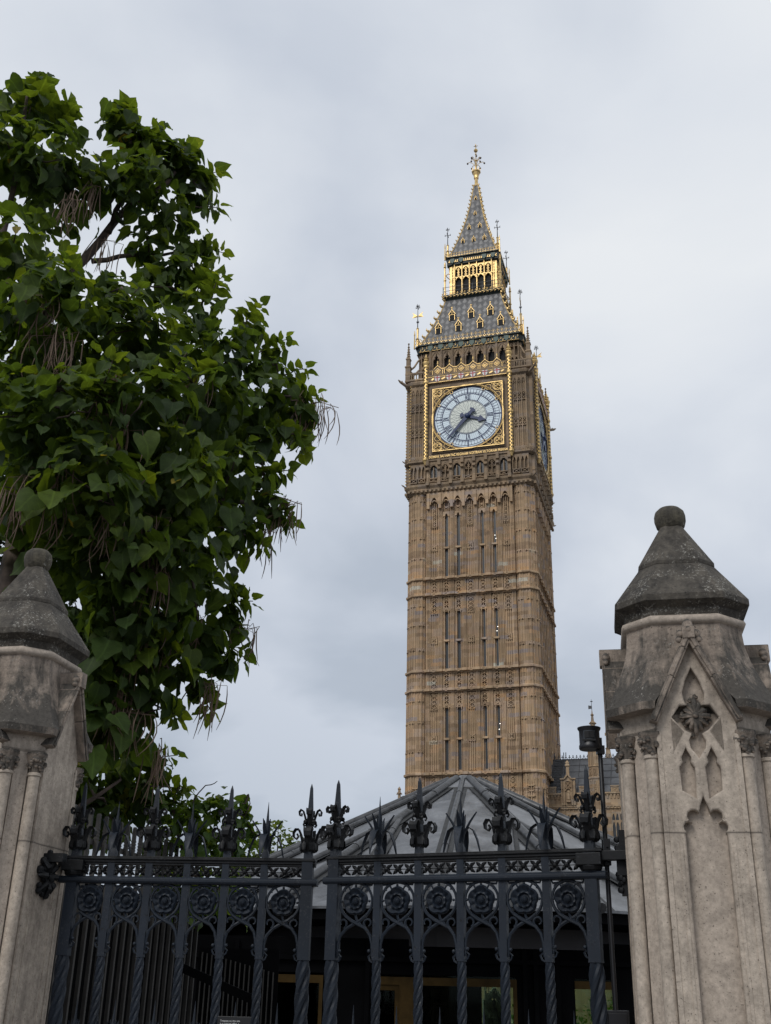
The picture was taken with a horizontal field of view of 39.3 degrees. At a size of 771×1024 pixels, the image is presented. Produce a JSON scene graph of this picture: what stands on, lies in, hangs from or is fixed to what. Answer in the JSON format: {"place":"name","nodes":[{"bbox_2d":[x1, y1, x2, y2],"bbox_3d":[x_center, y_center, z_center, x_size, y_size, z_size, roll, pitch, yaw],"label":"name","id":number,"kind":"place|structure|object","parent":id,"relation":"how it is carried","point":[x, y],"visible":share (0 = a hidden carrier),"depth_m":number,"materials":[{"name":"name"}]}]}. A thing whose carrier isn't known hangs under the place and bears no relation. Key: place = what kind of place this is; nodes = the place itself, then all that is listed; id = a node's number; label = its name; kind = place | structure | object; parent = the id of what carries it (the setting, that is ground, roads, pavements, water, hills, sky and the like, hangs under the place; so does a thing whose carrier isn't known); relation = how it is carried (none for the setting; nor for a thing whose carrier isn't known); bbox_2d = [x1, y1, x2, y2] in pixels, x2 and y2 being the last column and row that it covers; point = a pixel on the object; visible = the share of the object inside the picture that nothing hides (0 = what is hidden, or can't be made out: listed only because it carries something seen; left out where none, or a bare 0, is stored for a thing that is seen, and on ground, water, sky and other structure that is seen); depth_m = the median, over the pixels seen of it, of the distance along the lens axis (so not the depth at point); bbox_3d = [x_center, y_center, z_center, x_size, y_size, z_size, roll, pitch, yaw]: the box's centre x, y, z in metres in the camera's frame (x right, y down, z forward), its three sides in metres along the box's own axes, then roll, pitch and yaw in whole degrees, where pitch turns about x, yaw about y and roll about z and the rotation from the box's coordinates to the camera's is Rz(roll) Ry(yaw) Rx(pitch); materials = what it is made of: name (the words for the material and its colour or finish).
{"place":"outdoors","nodes":[
{"label":"outdoors","id":0,"kind":"place"},
{"bbox_2d":[0,476,80,610],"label":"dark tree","id":1,"kind":"object","parent":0,"point":[2,542],"depth_m":14.22,"materials":[{"name":"green plant"}]},
{"bbox_2d":[0,0,770,892],"label":"sky","id":2,"kind":"structure","parent":0,"point":[624,146],"materials":[{"name":"grey"}]},
{"bbox_2d":[185,775,634,1023],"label":"entrance pavilion","id":3,"kind":"structure","parent":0,"point":[527,965],"depth_m":14.82,"materials":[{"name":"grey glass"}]},
{"bbox_2d":[276,972,322,1023],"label":"window","id":4,"kind":"structure","parent":3,"relation":"in","point":[286,980],"depth_m":14.67,"materials":[{"name":"black glass"}]},
{"bbox_2d":[379,974,517,1023],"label":"window","id":5,"kind":"structure","parent":3,"relation":"in","point":[439,992],"depth_m":14.67,"materials":[{"name":"black glass"}]},
{"bbox_2d":[574,979,617,1023],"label":"window","id":6,"kind":"structure","parent":3,"relation":"in","point":[582,986],"depth_m":14.69,"materials":[{"name":"green glass"}]},
{"bbox_2d":[548,701,621,836],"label":"palace range","id":7,"kind":"structure","parent":0,"point":[567,783],"depth_m":94.31,"materials":[{"name":"stone"}]},
{"bbox_2d":[567,812,583,819],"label":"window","id":8,"kind":"structure","parent":7,"relation":"in","point":[577,814],"depth_m":93.35,"materials":[{"name":"beige glass"}]},
{"bbox_2d":[611,812,621,836],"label":"window","id":9,"kind":"structure","parent":7,"relation":"in","point":[616,822],"depth_m":92.13,"materials":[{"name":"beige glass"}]},
{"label":"pavement","id":10,"kind":"structure","parent":0,"visible":0},
{"bbox_2d":[0,548,92,1023],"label":"gate pier","id":11,"kind":"structure","parent":10,"relation":"on","point":[46,746],"depth_m":5.29,"materials":[{"name":"stone"}]},
{"bbox_2d":[47,783,325,1023],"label":"gate leaf","id":12,"kind":"object","parent":11,"relation":"attached to","point":[88,899],"visible":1,"depth_m":5.23,"materials":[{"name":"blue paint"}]},
{"bbox_2d":[217,1016,250,1023],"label":"warning sign","id":13,"kind":"object","parent":12,"relation":"attached to","point":[231,1020],"visible":1,"depth_m":4.99,"materials":[{"name":"black"}]},
{"bbox_2d":[45,804,202,1023],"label":"paling fence","id":14,"kind":"object","parent":10,"relation":"on","point":[158,971],"visible":0.31,"depth_m":9.04,"materials":[{"name":"black metal"}]},
{"bbox_2d":[0,71,339,854],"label":"catalpa tree","id":15,"kind":"object","parent":10,"relation":"on","point":[116,497],"visible":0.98,"depth_m":9.60,"materials":[{"name":"green plant"}]},
{"bbox_2d":[139,781,261,932],"bbox_3d":[-1.899,4.331,10.027,1.384,3.469,1.401,1,-24,0],"label":"leafy shrub","id":16,"kind":"object","parent":10,"relation":"on","point":[181,812],"visible":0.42,"depth_m":10.21,"materials":[{"name":"green plant"}]},
{"bbox_2d":[178,963,251,1017],"bbox_3d":[-1.585,5.082,9.759,0.790,1.880,0.060,1,-24,0],"label":"ramp handrail","id":17,"kind":"object","parent":10,"relation":"on","point":[230,989],"visible":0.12,"depth_m":10.04,"materials":[{"name":"metal"}]},
{"bbox_2d":[194,948,279,1023],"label":"slatted screen","id":18,"kind":"object","parent":10,"relation":"on","point":[238,968],"visible":0.78,"depth_m":11.16,"materials":[{"name":"brown paint"}]},
{"bbox_2d":[577,725,629,1023],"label":"camera pole","id":19,"kind":"object","parent":10,"relation":"on","point":[590,739],"visible":0.8,"depth_m":4.70,"materials":[{"name":"black metal"}]},
{"bbox_2d":[599,506,770,1023],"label":"gate pier","id":20,"kind":"structure","parent":10,"relation":"on","point":[686,674],"depth_m":4.50,"materials":[{"name":"stone"}]},
{"bbox_2d":[320,765,625,1023],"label":"gate leaf","id":21,"kind":"object","parent":20,"relation":"attached to","point":[589,862],"visible":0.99,"depth_m":4.81,"materials":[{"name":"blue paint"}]},
{"label":"ground","id":22,"kind":"structure","parent":0,"visible":0},
{"bbox_2d":[230,820,303,870],"bbox_3d":[-2.974,10.017,25.195,2.500,5.510,1.271,1,-24,0],"label":"distant tree","id":23,"kind":"object","parent":22,"relation":"on","point":[289,839],"visible":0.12,"depth_m":25.95,"materials":[{"name":"green plant"}]},
{"bbox_2d":[396,144,560,807],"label":"clock tower","id":24,"kind":"structure","parent":22,"relation":"on","point":[482,695],"depth_m":103.83,"materials":[{"name":"stone"}]},
{"bbox_2d":[431,466,436,477],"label":"gallery window","id":25,"kind":"structure","parent":24,"relation":"in","point":[435,467],"depth_m":107.21,"materials":[{"name":"grey glass"}]},
{"bbox_2d":[446,613,447,638],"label":"slit window","id":26,"kind":"structure","parent":24,"relation":"in","point":[446,613],"depth_m":100.77,"materials":[{"name":"grey glass"}]},
{"bbox_2d":[446,550,447,575],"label":"slit window","id":27,"kind":"structure","parent":24,"relation":"in","point":[446,550],"depth_m":103.36,"materials":[{"name":"grey glass"}]},
{"bbox_2d":[446,516,447,546],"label":"slit window","id":28,"kind":"structure","parent":24,"relation":"in","point":[446,516],"depth_m":104.72,"materials":[{"name":"grey glass"}]},
{"bbox_2d":[446,741,448,769],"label":"slit window","id":29,"kind":"structure","parent":24,"relation":"in","point":[447,742],"depth_m":95.84,"materials":[{"name":"grey glass"}]},
{"bbox_2d":[446,709,448,737],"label":"slit window","id":30,"kind":"structure","parent":24,"relation":"in","point":[447,710],"depth_m":97.00,"materials":[{"name":"grey glass"}]},
{"bbox_2d":[446,642,448,668],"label":"slit window","id":31,"kind":"structure","parent":24,"relation":"in","point":[447,659],"depth_m":99.50,"materials":[{"name":"grey glass"}]},
{"bbox_2d":[454,464,459,475],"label":"gallery window","id":32,"kind":"structure","parent":24,"relation":"in","point":[458,465],"depth_m":106.61,"materials":[{"name":"grey glass"}]},
{"bbox_2d":[457,515,459,544],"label":"slit window","id":33,"kind":"structure","parent":24,"relation":"in","point":[458,516],"depth_m":104.49,"materials":[{"name":"grey glass"}]},
{"bbox_2d":[458,549,459,574],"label":"slit window","id":34,"kind":"structure","parent":24,"relation":"in","point":[458,549],"depth_m":103.06,"materials":[{"name":"grey glass"}]},
{"bbox_2d":[458,642,460,667],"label":"slit window","id":35,"kind":"structure","parent":24,"relation":"in","point":[459,643],"depth_m":99.30,"materials":[{"name":"grey glass"}]},
{"bbox_2d":[458,612,460,638],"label":"slit window","id":36,"kind":"structure","parent":24,"relation":"in","point":[459,613],"depth_m":100.47,"materials":[{"name":"grey glass"}]},
{"bbox_2d":[459,740,461,769],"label":"slit window","id":37,"kind":"structure","parent":24,"relation":"in","point":[460,741],"depth_m":95.54,"materials":[{"name":"grey glass"}]},
{"bbox_2d":[459,708,461,736],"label":"slit window","id":38,"kind":"structure","parent":24,"relation":"in","point":[460,730],"depth_m":96.65,"materials":[{"name":"grey glass"}]},
{"bbox_2d":[477,461,483,472],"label":"gallery window","id":39,"kind":"structure","parent":24,"relation":"in","point":[482,464],"depth_m":105.98,"materials":[{"name":"grey glass"}]},
{"bbox_2d":[482,513,483,542],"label":"slit window","id":40,"kind":"structure","parent":24,"relation":"in","point":[482,513],"depth_m":103.79,"materials":[{"name":"grey glass"}]},
{"bbox_2d":[482,546,484,572],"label":"slit window","id":41,"kind":"structure","parent":24,"relation":"in","point":[483,563],"depth_m":102.42,"materials":[{"name":"grey glass"}]},
{"bbox_2d":[483,610,485,636],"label":"slit window","id":42,"kind":"structure","parent":24,"relation":"in","point":[484,620],"depth_m":99.86,"materials":[{"name":"grey glass"}]},
{"bbox_2d":[484,640,485,665],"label":"slit window","id":43,"kind":"structure","parent":24,"relation":"in","point":[484,640],"depth_m":98.69,"materials":[{"name":"grey glass"}]},
{"bbox_2d":[485,739,487,768],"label":"slit window","id":44,"kind":"structure","parent":24,"relation":"in","point":[486,740],"depth_m":94.98,"materials":[{"name":"grey glass"}]},
{"bbox_2d":[485,707,487,735],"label":"slit window","id":45,"kind":"structure","parent":24,"relation":"in","point":[486,734],"depth_m":96.08,"materials":[{"name":"grey glass"}]},
{"bbox_2d":[494,512,495,541],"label":"slit window","id":46,"kind":"structure","parent":24,"relation":"in","point":[494,512],"depth_m":103.49,"materials":[{"name":"grey glass"}]},
{"bbox_2d":[494,545,496,571],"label":"slit window","id":47,"kind":"structure","parent":24,"relation":"in","point":[495,552],"depth_m":102.20,"materials":[{"name":"grey glass"}]},
{"bbox_2d":[496,609,497,635],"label":"slit window","id":48,"kind":"structure","parent":24,"relation":"in","point":[496,609],"depth_m":99.56,"materials":[{"name":"grey glass"}]},
{"bbox_2d":[496,639,498,665],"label":"slit window","id":49,"kind":"structure","parent":24,"relation":"in","point":[497,641],"depth_m":98.45,"materials":[{"name":"grey glass"}]},
{"bbox_2d":[498,739,500,767],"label":"slit window","id":50,"kind":"structure","parent":24,"relation":"in","point":[499,740],"depth_m":94.62,"materials":[{"name":"grey glass"}]},
{"bbox_2d":[498,706,500,735],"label":"slit window","id":51,"kind":"structure","parent":24,"relation":"in","point":[499,731],"depth_m":95.74,"materials":[{"name":"grey glass"}]},
{"bbox_2d":[501,459,507,470],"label":"gallery window","id":52,"kind":"structure","parent":24,"relation":"in","point":[506,466],"depth_m":105.36,"materials":[{"name":"grey glass"}]}
]}

